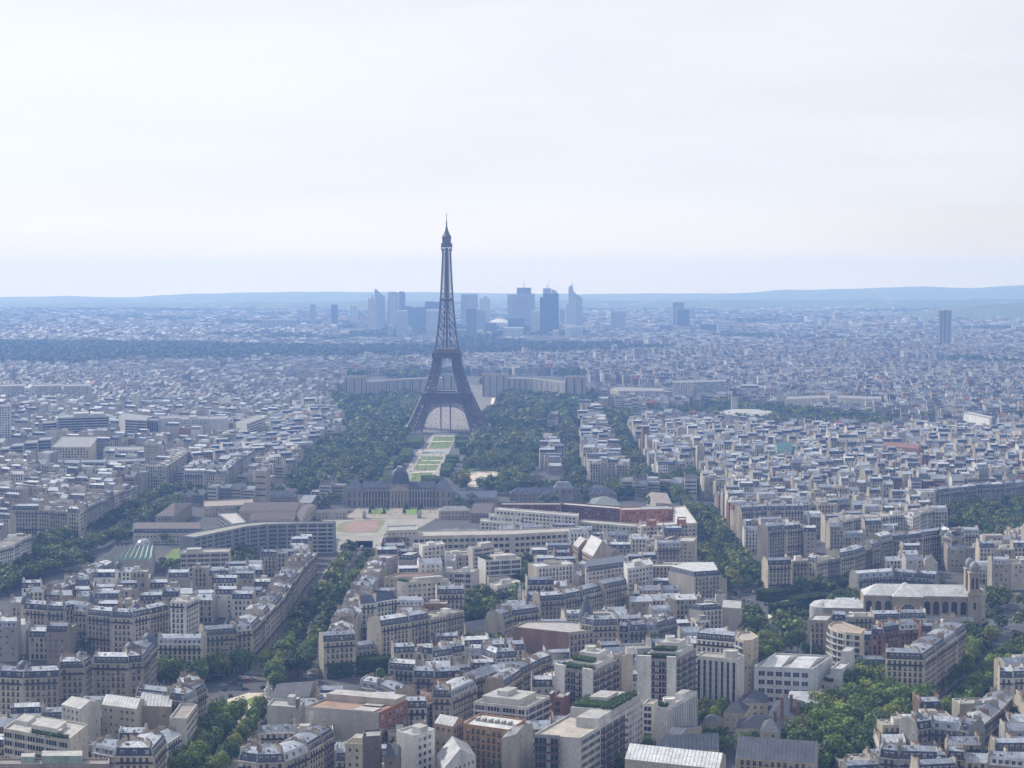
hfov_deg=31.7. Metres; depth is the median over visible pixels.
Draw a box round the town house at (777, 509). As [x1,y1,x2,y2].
[763,502,784,518]
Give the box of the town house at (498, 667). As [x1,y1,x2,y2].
[485,661,513,672]
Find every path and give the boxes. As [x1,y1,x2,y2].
[227,693,268,708]
[227,713,260,767]
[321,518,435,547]
[347,507,440,517]
[406,433,456,479]
[423,408,472,431]
[464,472,497,486]
[470,385,495,409]
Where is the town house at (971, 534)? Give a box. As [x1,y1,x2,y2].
[952,525,979,544]
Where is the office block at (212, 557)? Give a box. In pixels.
[181,547,230,577]
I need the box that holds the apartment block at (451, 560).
[446,554,456,568]
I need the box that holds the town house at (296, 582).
[274,566,299,609]
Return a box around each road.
[157,665,360,728]
[200,729,257,764]
[285,541,372,674]
[693,500,789,649]
[940,632,1016,696]
[985,617,1023,626]
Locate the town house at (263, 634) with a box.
[258,615,266,651]
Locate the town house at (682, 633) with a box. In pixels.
[677,625,698,638]
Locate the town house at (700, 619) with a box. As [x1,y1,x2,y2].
[691,614,709,628]
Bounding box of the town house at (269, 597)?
[254,592,280,641]
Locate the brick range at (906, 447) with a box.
[883,442,919,455]
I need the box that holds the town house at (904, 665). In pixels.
[885,643,923,687]
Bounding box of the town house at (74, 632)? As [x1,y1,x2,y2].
[72,624,76,652]
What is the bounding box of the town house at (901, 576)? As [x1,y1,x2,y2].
[893,565,916,583]
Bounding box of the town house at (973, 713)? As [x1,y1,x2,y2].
[958,706,992,747]
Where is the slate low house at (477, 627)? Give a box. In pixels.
[464,619,484,634]
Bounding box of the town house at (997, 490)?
[987,480,1004,500]
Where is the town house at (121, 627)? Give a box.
[111,605,132,651]
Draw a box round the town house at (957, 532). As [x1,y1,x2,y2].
[945,528,961,544]
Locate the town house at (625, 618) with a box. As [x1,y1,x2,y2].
[617,612,642,631]
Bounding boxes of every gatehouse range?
[316,510,346,518]
[439,506,469,518]
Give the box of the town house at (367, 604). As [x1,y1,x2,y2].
[355,592,376,640]
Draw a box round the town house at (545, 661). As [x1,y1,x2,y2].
[525,650,553,674]
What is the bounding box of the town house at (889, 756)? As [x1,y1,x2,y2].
[879,738,900,767]
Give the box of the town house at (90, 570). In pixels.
[78,566,94,581]
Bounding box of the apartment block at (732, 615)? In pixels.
[722,600,741,631]
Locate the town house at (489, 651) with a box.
[481,643,501,658]
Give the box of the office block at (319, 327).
[316,325,322,329]
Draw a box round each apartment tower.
[419,541,444,567]
[560,644,618,703]
[642,635,697,704]
[734,631,758,693]
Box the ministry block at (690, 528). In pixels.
[636,505,696,536]
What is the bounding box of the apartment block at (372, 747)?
[362,729,381,767]
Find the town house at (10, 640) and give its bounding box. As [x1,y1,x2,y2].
[0,614,21,661]
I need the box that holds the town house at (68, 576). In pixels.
[64,572,83,580]
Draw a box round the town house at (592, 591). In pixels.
[568,583,601,609]
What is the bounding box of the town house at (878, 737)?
[873,728,905,748]
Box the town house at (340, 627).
[327,623,349,631]
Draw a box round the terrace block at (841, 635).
[826,621,863,665]
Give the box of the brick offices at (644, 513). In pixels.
[620,506,672,523]
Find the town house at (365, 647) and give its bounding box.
[356,640,376,656]
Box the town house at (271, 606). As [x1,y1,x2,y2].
[262,601,276,647]
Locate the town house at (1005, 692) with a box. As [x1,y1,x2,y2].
[982,686,1013,711]
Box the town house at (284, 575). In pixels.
[271,570,295,616]
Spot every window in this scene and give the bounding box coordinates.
[414,534,568,555]
[482,523,551,528]
[491,518,522,521]
[497,512,574,524]
[563,507,618,519]
[758,671,764,675]
[758,679,764,684]
[767,671,773,675]
[767,680,773,684]
[767,688,772,693]
[775,671,781,676]
[775,680,781,684]
[775,689,781,693]
[784,672,790,676]
[784,680,790,685]
[793,672,799,677]
[793,681,798,685]
[801,673,807,677]
[801,681,807,686]
[865,600,871,611]
[875,600,881,609]
[884,600,890,609]
[901,603,914,609]
[924,601,930,613]
[933,601,939,614]
[942,601,948,614]
[951,601,957,614]
[960,601,966,614]
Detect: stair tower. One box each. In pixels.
[309,711,313,723]
[615,646,632,691]
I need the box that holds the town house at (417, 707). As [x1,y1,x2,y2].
[397,692,426,725]
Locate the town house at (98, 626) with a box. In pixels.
[87,604,121,651]
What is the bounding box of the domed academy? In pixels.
[346,466,452,506]
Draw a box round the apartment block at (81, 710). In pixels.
[61,696,100,736]
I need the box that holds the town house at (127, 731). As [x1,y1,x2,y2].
[118,722,147,740]
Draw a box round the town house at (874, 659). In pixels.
[856,652,884,667]
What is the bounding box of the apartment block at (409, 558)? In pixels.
[399,552,420,565]
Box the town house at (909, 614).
[896,605,926,624]
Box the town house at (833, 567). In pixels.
[820,555,840,579]
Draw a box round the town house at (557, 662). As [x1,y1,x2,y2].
[552,660,568,670]
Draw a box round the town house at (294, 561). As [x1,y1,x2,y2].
[284,556,306,598]
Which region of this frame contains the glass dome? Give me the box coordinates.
[135,538,152,546]
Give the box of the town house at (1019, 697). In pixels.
[1014,689,1023,706]
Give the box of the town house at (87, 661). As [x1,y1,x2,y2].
[75,649,93,695]
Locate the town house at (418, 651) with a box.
[415,644,435,659]
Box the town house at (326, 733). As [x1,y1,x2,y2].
[307,721,335,767]
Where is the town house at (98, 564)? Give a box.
[82,561,105,568]
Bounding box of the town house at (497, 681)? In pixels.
[483,670,514,694]
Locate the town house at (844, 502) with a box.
[832,494,851,510]
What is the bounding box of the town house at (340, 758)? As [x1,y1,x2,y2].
[335,744,344,767]
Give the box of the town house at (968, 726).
[958,715,984,752]
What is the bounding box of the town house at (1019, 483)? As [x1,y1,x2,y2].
[1004,477,1023,500]
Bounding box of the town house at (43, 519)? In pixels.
[38,506,54,534]
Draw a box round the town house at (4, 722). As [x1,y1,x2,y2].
[0,713,23,733]
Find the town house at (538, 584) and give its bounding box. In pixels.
[525,573,553,591]
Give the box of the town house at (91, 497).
[83,493,101,530]
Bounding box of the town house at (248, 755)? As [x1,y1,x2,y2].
[238,738,259,767]
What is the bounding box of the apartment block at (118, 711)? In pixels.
[102,694,143,738]
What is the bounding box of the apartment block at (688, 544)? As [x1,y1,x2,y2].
[680,536,696,561]
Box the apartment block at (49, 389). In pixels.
[33,383,61,395]
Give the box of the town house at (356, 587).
[347,584,368,594]
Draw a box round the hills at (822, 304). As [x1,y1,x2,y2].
[0,299,1023,311]
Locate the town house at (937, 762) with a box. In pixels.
[909,755,956,767]
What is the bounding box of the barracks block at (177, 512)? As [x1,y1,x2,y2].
[155,503,191,521]
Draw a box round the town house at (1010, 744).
[988,734,1023,751]
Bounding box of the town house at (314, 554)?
[300,550,317,585]
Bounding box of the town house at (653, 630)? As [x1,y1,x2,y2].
[640,617,657,638]
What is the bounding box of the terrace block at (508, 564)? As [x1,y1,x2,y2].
[478,553,520,587]
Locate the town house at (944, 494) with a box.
[933,484,950,504]
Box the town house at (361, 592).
[344,589,367,598]
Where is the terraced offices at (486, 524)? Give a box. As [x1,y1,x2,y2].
[480,518,551,529]
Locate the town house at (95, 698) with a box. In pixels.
[79,691,113,701]
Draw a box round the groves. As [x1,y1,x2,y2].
[0,307,1023,375]
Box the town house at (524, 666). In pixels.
[504,656,532,690]
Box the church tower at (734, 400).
[731,387,737,408]
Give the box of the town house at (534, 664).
[522,653,540,674]
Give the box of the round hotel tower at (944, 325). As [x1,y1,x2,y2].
[938,309,951,343]
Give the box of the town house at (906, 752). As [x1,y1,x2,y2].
[899,738,937,767]
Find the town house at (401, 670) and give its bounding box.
[388,655,422,686]
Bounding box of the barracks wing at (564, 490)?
[510,481,616,500]
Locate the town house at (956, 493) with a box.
[946,483,963,503]
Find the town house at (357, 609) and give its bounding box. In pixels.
[345,602,361,640]
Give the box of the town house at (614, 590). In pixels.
[592,574,627,609]
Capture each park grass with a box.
[362,422,410,484]
[462,412,576,492]
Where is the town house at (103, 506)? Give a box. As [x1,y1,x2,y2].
[101,498,106,527]
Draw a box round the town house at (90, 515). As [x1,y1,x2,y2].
[88,504,92,534]
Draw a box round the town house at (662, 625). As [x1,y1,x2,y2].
[647,614,668,638]
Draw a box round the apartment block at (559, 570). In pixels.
[528,559,573,583]
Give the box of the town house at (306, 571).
[292,557,308,595]
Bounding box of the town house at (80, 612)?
[74,591,96,646]
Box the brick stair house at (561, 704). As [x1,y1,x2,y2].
[549,691,570,715]
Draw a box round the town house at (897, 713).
[894,707,924,715]
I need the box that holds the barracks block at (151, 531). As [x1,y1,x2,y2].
[133,522,202,543]
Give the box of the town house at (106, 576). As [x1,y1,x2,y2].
[94,566,118,583]
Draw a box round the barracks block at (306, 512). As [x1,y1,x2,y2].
[295,504,315,520]
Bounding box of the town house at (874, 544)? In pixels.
[859,539,880,568]
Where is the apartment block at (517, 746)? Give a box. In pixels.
[502,723,532,767]
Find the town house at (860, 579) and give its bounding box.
[849,565,893,597]
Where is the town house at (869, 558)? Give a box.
[865,546,873,569]
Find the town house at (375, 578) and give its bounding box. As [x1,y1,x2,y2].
[360,571,377,587]
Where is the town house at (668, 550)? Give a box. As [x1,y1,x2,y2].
[654,537,680,562]
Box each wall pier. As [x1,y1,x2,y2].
[554,663,565,692]
[582,668,592,696]
[637,655,651,702]
[666,656,675,696]
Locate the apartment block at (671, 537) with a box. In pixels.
[660,535,676,539]
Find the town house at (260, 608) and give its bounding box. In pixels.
[244,600,270,651]
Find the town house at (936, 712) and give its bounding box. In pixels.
[911,709,951,716]
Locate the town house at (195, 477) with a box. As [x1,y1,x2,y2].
[183,466,207,490]
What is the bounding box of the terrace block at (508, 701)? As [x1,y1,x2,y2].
[473,686,551,719]
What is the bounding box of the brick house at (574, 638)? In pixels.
[513,621,592,658]
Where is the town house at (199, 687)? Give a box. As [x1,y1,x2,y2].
[182,677,208,719]
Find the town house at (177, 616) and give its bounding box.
[170,597,184,633]
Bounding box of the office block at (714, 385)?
[694,379,725,395]
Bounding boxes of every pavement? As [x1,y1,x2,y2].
[237,675,267,680]
[245,541,345,674]
[303,656,318,674]
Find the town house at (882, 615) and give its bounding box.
[870,606,899,624]
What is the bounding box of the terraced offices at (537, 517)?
[494,507,578,525]
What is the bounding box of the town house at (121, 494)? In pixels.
[111,489,125,518]
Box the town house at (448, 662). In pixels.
[422,656,451,666]
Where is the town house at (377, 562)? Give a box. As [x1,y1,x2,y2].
[364,557,384,587]
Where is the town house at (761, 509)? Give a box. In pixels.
[752,502,767,516]
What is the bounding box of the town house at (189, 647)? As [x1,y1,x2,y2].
[157,629,207,683]
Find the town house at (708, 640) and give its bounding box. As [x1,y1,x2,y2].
[696,623,741,654]
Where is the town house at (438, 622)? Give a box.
[428,612,446,643]
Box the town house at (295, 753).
[269,736,309,767]
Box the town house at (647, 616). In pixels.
[642,611,665,618]
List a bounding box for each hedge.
[327,654,390,679]
[380,474,390,480]
[385,441,411,447]
[391,446,409,454]
[393,457,403,469]
[398,448,412,462]
[410,436,423,448]
[421,475,444,485]
[439,466,451,476]
[441,463,453,471]
[444,458,455,466]
[445,454,459,462]
[454,439,475,447]
[455,434,468,441]
[459,447,467,454]
[756,585,802,602]
[768,601,796,615]
[788,591,829,607]
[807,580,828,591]
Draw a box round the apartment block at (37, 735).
[3,713,87,757]
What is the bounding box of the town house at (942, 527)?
[938,523,955,563]
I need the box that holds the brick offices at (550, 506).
[500,502,560,511]
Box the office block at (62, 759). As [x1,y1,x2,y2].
[0,751,109,767]
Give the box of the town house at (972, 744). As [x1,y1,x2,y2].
[944,730,980,753]
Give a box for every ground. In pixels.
[0,299,1023,767]
[341,520,380,531]
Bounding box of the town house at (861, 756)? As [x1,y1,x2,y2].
[832,753,870,767]
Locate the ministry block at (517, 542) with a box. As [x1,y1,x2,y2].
[380,527,579,555]
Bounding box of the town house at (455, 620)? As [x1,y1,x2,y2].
[431,608,464,636]
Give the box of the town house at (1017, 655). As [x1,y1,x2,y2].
[1012,654,1022,656]
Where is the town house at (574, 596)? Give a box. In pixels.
[554,584,583,609]
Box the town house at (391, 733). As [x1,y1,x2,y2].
[387,724,404,743]
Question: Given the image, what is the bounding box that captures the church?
[810,554,985,625]
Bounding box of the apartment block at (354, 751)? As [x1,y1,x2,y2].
[345,734,366,767]
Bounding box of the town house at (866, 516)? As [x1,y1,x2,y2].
[857,514,873,518]
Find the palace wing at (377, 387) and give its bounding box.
[366,378,441,393]
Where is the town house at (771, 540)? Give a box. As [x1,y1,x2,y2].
[757,519,785,557]
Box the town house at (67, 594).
[51,587,72,599]
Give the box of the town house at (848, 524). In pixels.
[828,516,852,530]
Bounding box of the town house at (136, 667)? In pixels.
[125,647,143,696]
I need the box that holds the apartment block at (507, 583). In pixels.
[490,578,521,592]
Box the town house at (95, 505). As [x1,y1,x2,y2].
[88,501,97,532]
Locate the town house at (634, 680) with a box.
[633,670,636,690]
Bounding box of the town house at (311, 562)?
[299,549,313,587]
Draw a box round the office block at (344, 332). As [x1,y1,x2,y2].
[339,331,348,334]
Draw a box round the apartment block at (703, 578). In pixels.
[668,562,719,597]
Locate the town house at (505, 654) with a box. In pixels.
[495,643,515,661]
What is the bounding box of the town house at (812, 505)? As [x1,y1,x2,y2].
[810,501,818,510]
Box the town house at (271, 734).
[258,717,295,743]
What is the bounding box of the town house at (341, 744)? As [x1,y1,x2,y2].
[334,740,345,752]
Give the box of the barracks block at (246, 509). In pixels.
[239,502,304,520]
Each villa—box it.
[703,714,722,730]
[723,700,749,731]
[735,714,784,750]
[742,690,767,715]
[760,718,782,738]
[768,698,806,724]
[788,691,820,705]
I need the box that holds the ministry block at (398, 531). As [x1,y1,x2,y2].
[386,525,416,542]
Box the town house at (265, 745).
[257,738,273,747]
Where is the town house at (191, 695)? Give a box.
[175,683,197,703]
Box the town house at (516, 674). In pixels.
[495,662,523,689]
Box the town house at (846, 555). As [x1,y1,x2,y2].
[827,547,854,583]
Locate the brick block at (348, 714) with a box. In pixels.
[305,689,407,743]
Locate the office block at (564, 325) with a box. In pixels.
[563,324,574,335]
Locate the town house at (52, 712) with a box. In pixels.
[43,703,61,718]
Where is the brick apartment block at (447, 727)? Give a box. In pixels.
[434,714,463,755]
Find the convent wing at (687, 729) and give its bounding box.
[656,725,701,746]
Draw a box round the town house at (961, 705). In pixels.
[952,698,980,716]
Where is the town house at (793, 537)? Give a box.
[785,520,801,556]
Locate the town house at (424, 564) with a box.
[417,555,441,575]
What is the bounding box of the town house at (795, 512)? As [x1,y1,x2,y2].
[784,503,803,523]
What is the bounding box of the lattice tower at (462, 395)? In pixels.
[404,213,489,434]
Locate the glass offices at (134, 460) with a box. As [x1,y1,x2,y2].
[106,458,144,464]
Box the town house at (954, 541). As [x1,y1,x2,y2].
[941,529,957,565]
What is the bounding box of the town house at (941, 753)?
[937,746,945,757]
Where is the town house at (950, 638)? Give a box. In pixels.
[927,626,958,691]
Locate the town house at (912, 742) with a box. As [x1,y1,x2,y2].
[889,740,920,745]
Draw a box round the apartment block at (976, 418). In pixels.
[964,412,991,424]
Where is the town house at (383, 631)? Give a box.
[367,609,409,655]
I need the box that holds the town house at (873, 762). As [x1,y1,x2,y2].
[841,752,878,767]
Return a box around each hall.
[105,544,154,574]
[272,681,316,698]
[490,319,507,329]
[589,496,620,505]
[625,743,725,767]
[647,492,671,505]
[720,409,771,415]
[775,441,792,454]
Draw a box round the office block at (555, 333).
[553,330,558,336]
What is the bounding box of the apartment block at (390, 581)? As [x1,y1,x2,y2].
[384,571,440,587]
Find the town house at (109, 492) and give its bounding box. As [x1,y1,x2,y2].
[97,487,114,522]
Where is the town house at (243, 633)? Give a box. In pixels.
[224,610,252,671]
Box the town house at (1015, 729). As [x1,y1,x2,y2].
[999,718,1023,737]
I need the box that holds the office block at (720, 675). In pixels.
[696,648,743,716]
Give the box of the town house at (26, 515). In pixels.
[11,501,44,538]
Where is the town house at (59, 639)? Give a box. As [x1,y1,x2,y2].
[46,620,72,663]
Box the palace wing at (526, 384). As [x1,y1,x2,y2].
[508,378,564,392]
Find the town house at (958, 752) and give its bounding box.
[946,737,964,767]
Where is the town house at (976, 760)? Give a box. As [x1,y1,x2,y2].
[965,745,987,767]
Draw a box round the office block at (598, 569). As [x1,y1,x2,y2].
[585,555,625,584]
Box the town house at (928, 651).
[909,638,937,691]
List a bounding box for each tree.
[0,367,1023,661]
[157,653,174,684]
[157,664,166,685]
[159,656,183,683]
[167,754,182,767]
[171,746,186,756]
[173,656,185,667]
[175,749,200,767]
[181,750,204,767]
[183,660,205,678]
[188,739,208,763]
[191,657,209,678]
[192,731,214,762]
[197,717,208,730]
[199,733,221,748]
[201,726,225,753]
[201,745,212,763]
[202,761,217,767]
[203,654,222,681]
[203,720,225,750]
[205,752,229,766]
[206,756,226,767]
[207,698,226,711]
[207,705,219,714]
[209,712,234,729]
[211,713,232,745]
[213,647,226,657]
[214,655,230,679]
[214,749,230,767]
[215,696,227,705]
[216,702,241,721]
[216,741,234,762]
[218,711,233,737]
[219,654,232,677]
[219,738,239,765]
[226,700,240,726]
[226,732,244,745]
[229,726,246,742]
[231,648,255,675]
[234,698,248,724]
[235,696,247,719]
[235,722,250,742]
[238,716,254,733]
[241,718,254,741]
[244,705,260,718]
[249,694,269,713]
[249,713,260,734]
[250,699,266,711]
[252,702,266,720]
[256,648,273,666]
[263,659,285,677]
[263,663,283,689]
[267,657,285,669]
[267,670,286,689]
[270,640,289,653]
[270,648,288,657]
[270,652,284,666]
[275,635,297,648]
[277,640,292,654]
[281,631,295,641]
[282,653,298,677]
[283,649,312,679]
[296,644,318,659]
[298,638,318,650]
[300,652,312,674]
[375,668,384,677]
[491,762,501,767]
[615,752,624,767]
[615,757,624,767]
[641,735,651,744]
[646,734,655,745]
[698,696,713,710]
[698,707,710,720]
[700,724,713,732]
[708,705,721,715]
[708,725,727,736]
[715,696,730,716]
[719,735,731,753]
[732,731,752,745]
[750,729,759,736]
[757,630,775,641]
[758,645,764,660]
[760,639,777,652]
[761,645,776,659]
[763,637,785,651]
[767,640,780,652]
[773,635,790,650]
[781,720,798,738]
[787,723,819,741]
[787,724,821,745]
[790,627,806,653]
[792,702,821,718]
[793,710,822,732]
[798,640,814,653]
[804,689,833,704]
[807,700,819,707]
[807,705,838,725]
[816,698,832,710]
[817,720,848,740]
[818,746,834,767]
[819,741,845,767]
[820,732,847,753]
[822,704,848,716]
[826,713,845,726]
[827,699,845,708]
[829,688,848,701]
[831,695,846,703]
[835,682,864,696]
[835,703,855,718]
[839,716,863,741]
[843,668,858,685]
[844,702,873,724]
[844,742,856,753]
[846,692,862,701]
[846,695,877,711]
[848,738,872,753]
[849,725,873,746]
[851,666,869,679]
[855,658,873,670]
[855,662,874,679]
[857,677,866,685]
[859,678,876,690]
[861,687,873,697]
[862,712,877,729]
[866,664,885,680]
[866,683,888,694]
[868,688,890,710]
[868,710,896,727]
[870,672,885,682]
[871,706,881,713]
[874,679,884,687]
[881,702,910,716]
[883,676,900,689]
[883,682,912,704]
[890,697,912,713]
[906,682,929,705]
[916,682,933,696]
[918,685,934,696]
[940,677,947,689]
[940,699,951,714]
[943,672,951,684]
[948,667,958,680]
[949,690,961,696]
[950,683,968,693]
[953,663,961,675]
[960,661,967,671]
[961,677,975,685]
[961,689,975,697]
[962,653,972,670]
[962,679,975,687]
[963,686,979,697]
[965,651,975,673]
[966,638,981,652]
[966,645,980,665]
[966,674,980,683]
[968,671,982,679]
[973,639,984,661]
[974,683,984,696]
[975,665,987,670]
[975,680,989,698]
[976,660,989,668]
[977,672,993,692]
[977,678,989,695]
[983,666,993,673]
[984,656,993,663]
[985,653,996,660]
[994,646,1012,655]
[1006,645,1021,653]
[1010,704,1017,713]
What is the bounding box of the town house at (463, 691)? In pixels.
[437,672,477,720]
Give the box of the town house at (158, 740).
[130,728,167,767]
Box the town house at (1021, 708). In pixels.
[1018,700,1023,713]
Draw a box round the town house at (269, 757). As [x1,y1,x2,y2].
[256,744,284,767]
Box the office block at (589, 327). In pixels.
[586,325,592,330]
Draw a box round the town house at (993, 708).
[966,699,1001,737]
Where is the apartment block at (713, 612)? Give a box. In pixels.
[689,603,722,627]
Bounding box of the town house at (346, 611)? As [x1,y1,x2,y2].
[331,604,357,641]
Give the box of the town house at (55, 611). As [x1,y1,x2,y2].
[46,599,64,621]
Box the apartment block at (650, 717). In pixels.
[643,699,657,741]
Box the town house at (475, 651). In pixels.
[468,640,492,658]
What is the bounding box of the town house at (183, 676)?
[177,670,207,689]
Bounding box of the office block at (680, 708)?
[656,689,697,744]
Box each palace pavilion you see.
[345,375,366,394]
[442,373,455,389]
[482,373,506,396]
[565,375,585,395]
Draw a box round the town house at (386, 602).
[369,587,398,615]
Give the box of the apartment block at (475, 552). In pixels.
[468,541,493,568]
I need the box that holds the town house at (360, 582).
[350,577,372,592]
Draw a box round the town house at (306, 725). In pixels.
[295,723,332,733]
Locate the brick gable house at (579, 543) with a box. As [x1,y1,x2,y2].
[573,536,587,561]
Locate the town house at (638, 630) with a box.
[629,617,648,642]
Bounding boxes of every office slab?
[37,450,57,464]
[51,436,98,458]
[103,446,163,457]
[119,412,147,432]
[147,418,158,431]
[159,415,179,431]
[180,415,207,427]
[180,521,335,567]
[207,415,228,429]
[218,512,245,526]
[236,415,265,432]
[537,690,642,767]
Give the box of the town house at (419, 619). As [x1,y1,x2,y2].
[401,607,429,644]
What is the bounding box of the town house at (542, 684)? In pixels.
[531,670,553,695]
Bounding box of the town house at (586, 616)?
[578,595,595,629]
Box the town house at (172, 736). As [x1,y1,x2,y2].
[158,725,181,762]
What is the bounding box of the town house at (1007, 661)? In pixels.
[994,652,1023,687]
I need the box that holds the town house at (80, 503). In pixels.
[73,499,89,534]
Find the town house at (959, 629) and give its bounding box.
[932,616,966,682]
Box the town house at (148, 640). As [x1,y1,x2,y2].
[134,629,157,685]
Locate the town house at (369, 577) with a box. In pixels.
[353,574,374,592]
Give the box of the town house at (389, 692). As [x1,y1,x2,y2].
[370,687,395,693]
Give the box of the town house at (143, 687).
[135,681,176,697]
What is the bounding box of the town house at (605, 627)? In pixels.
[593,611,617,644]
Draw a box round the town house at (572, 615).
[561,606,579,621]
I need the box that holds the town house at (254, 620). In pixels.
[239,611,261,668]
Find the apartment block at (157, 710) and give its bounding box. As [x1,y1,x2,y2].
[141,692,172,730]
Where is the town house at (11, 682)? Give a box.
[0,657,30,714]
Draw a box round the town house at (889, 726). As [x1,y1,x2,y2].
[877,716,900,733]
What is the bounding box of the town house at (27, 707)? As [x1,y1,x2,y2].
[10,697,43,713]
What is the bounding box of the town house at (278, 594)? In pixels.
[258,587,284,636]
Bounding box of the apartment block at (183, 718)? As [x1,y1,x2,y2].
[170,703,196,749]
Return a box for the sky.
[0,0,1023,296]
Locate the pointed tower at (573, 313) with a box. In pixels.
[565,285,582,325]
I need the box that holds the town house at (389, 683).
[376,676,415,696]
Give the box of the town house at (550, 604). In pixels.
[532,587,564,619]
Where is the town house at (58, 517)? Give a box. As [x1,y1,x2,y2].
[50,506,67,539]
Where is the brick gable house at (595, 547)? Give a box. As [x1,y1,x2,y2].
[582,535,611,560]
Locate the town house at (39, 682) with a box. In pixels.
[23,661,60,706]
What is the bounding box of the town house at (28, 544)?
[16,533,31,554]
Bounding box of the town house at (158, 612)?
[143,599,169,639]
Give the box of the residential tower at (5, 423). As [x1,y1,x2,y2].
[0,404,11,444]
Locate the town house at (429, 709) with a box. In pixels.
[398,690,432,727]
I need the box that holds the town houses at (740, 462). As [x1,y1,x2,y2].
[0,394,1023,767]
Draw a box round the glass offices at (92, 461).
[58,459,103,464]
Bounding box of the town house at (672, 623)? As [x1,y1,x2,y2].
[652,611,677,637]
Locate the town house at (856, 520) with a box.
[844,514,861,530]
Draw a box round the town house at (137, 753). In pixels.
[114,736,153,767]
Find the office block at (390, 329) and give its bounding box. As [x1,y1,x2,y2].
[388,325,392,334]
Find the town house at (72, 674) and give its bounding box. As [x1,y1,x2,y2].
[59,651,84,703]
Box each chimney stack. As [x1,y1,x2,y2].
[773,711,776,722]
[780,697,783,718]
[789,695,792,711]
[796,701,799,719]
[801,714,804,729]
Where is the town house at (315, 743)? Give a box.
[284,726,324,767]
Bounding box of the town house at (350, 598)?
[342,593,357,606]
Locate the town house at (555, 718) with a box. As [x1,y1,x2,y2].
[551,711,564,723]
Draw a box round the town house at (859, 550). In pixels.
[843,542,866,570]
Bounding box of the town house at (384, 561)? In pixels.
[369,556,386,576]
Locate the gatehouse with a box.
[362,510,366,518]
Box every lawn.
[164,548,179,560]
[247,697,253,704]
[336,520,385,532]
[370,509,387,513]
[404,509,422,513]
[410,473,431,480]
[414,456,443,469]
[428,436,454,448]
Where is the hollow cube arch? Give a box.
[450,301,460,322]
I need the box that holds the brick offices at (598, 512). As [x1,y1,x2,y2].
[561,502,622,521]
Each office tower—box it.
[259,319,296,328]
[310,304,315,323]
[331,304,337,323]
[350,304,356,323]
[368,295,375,330]
[396,310,407,336]
[405,306,411,324]
[411,307,419,323]
[420,306,424,323]
[425,301,433,324]
[426,309,438,335]
[434,302,441,324]
[461,294,477,328]
[466,308,475,330]
[476,309,485,330]
[480,296,489,321]
[485,322,496,330]
[504,327,522,337]
[507,294,516,319]
[508,318,523,327]
[517,288,534,329]
[531,310,539,334]
[540,297,542,330]
[560,308,564,329]
[565,326,569,336]
[570,326,582,336]
[611,311,624,329]
[659,325,671,329]
[672,302,683,324]
[676,309,688,325]
[699,324,716,329]
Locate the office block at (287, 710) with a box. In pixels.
[267,694,304,724]
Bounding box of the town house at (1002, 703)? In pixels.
[981,694,1007,718]
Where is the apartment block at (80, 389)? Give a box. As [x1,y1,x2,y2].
[63,383,90,395]
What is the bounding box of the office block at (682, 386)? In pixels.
[673,380,692,393]
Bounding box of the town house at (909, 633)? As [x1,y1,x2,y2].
[887,617,918,647]
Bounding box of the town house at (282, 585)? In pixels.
[268,580,289,623]
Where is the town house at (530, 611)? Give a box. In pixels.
[496,601,539,633]
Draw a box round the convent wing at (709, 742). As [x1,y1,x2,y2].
[666,733,718,751]
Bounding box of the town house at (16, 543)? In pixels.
[0,540,20,560]
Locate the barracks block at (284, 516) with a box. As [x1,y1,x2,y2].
[249,512,295,521]
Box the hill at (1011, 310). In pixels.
[871,303,1023,318]
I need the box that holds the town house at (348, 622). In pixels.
[329,616,353,629]
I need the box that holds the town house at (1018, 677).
[1009,662,1023,705]
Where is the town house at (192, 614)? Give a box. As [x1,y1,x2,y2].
[177,594,199,633]
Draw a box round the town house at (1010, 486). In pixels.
[996,479,1015,496]
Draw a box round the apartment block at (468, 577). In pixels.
[454,566,478,589]
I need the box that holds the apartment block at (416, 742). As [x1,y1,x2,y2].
[397,723,434,767]
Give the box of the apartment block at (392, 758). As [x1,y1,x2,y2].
[384,744,400,767]
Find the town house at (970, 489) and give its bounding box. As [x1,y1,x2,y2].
[959,482,976,501]
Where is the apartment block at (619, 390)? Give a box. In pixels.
[610,387,662,397]
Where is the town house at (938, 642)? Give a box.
[912,631,946,695]
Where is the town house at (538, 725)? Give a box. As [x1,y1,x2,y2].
[521,715,551,733]
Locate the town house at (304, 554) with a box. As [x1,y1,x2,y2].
[290,549,311,591]
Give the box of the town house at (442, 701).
[432,680,451,727]
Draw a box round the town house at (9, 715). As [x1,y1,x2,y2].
[7,709,42,717]
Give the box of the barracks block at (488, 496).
[452,490,497,506]
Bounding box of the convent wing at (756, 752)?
[735,736,818,767]
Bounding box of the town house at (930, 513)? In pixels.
[916,507,933,528]
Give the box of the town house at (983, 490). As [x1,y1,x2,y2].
[967,481,990,500]
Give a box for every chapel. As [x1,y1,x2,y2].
[437,736,475,767]
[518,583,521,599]
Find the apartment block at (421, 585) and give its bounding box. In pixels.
[397,575,448,600]
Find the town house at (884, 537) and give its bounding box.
[866,528,893,568]
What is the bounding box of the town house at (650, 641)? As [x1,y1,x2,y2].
[645,634,666,649]
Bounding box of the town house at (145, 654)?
[122,638,151,684]
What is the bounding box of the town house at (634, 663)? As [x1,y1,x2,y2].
[633,656,636,669]
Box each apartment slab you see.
[0,445,10,454]
[11,442,24,452]
[25,439,38,459]
[38,436,52,451]
[42,420,56,431]
[58,411,108,433]
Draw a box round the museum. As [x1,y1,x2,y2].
[785,395,880,406]
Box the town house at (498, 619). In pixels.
[485,604,512,637]

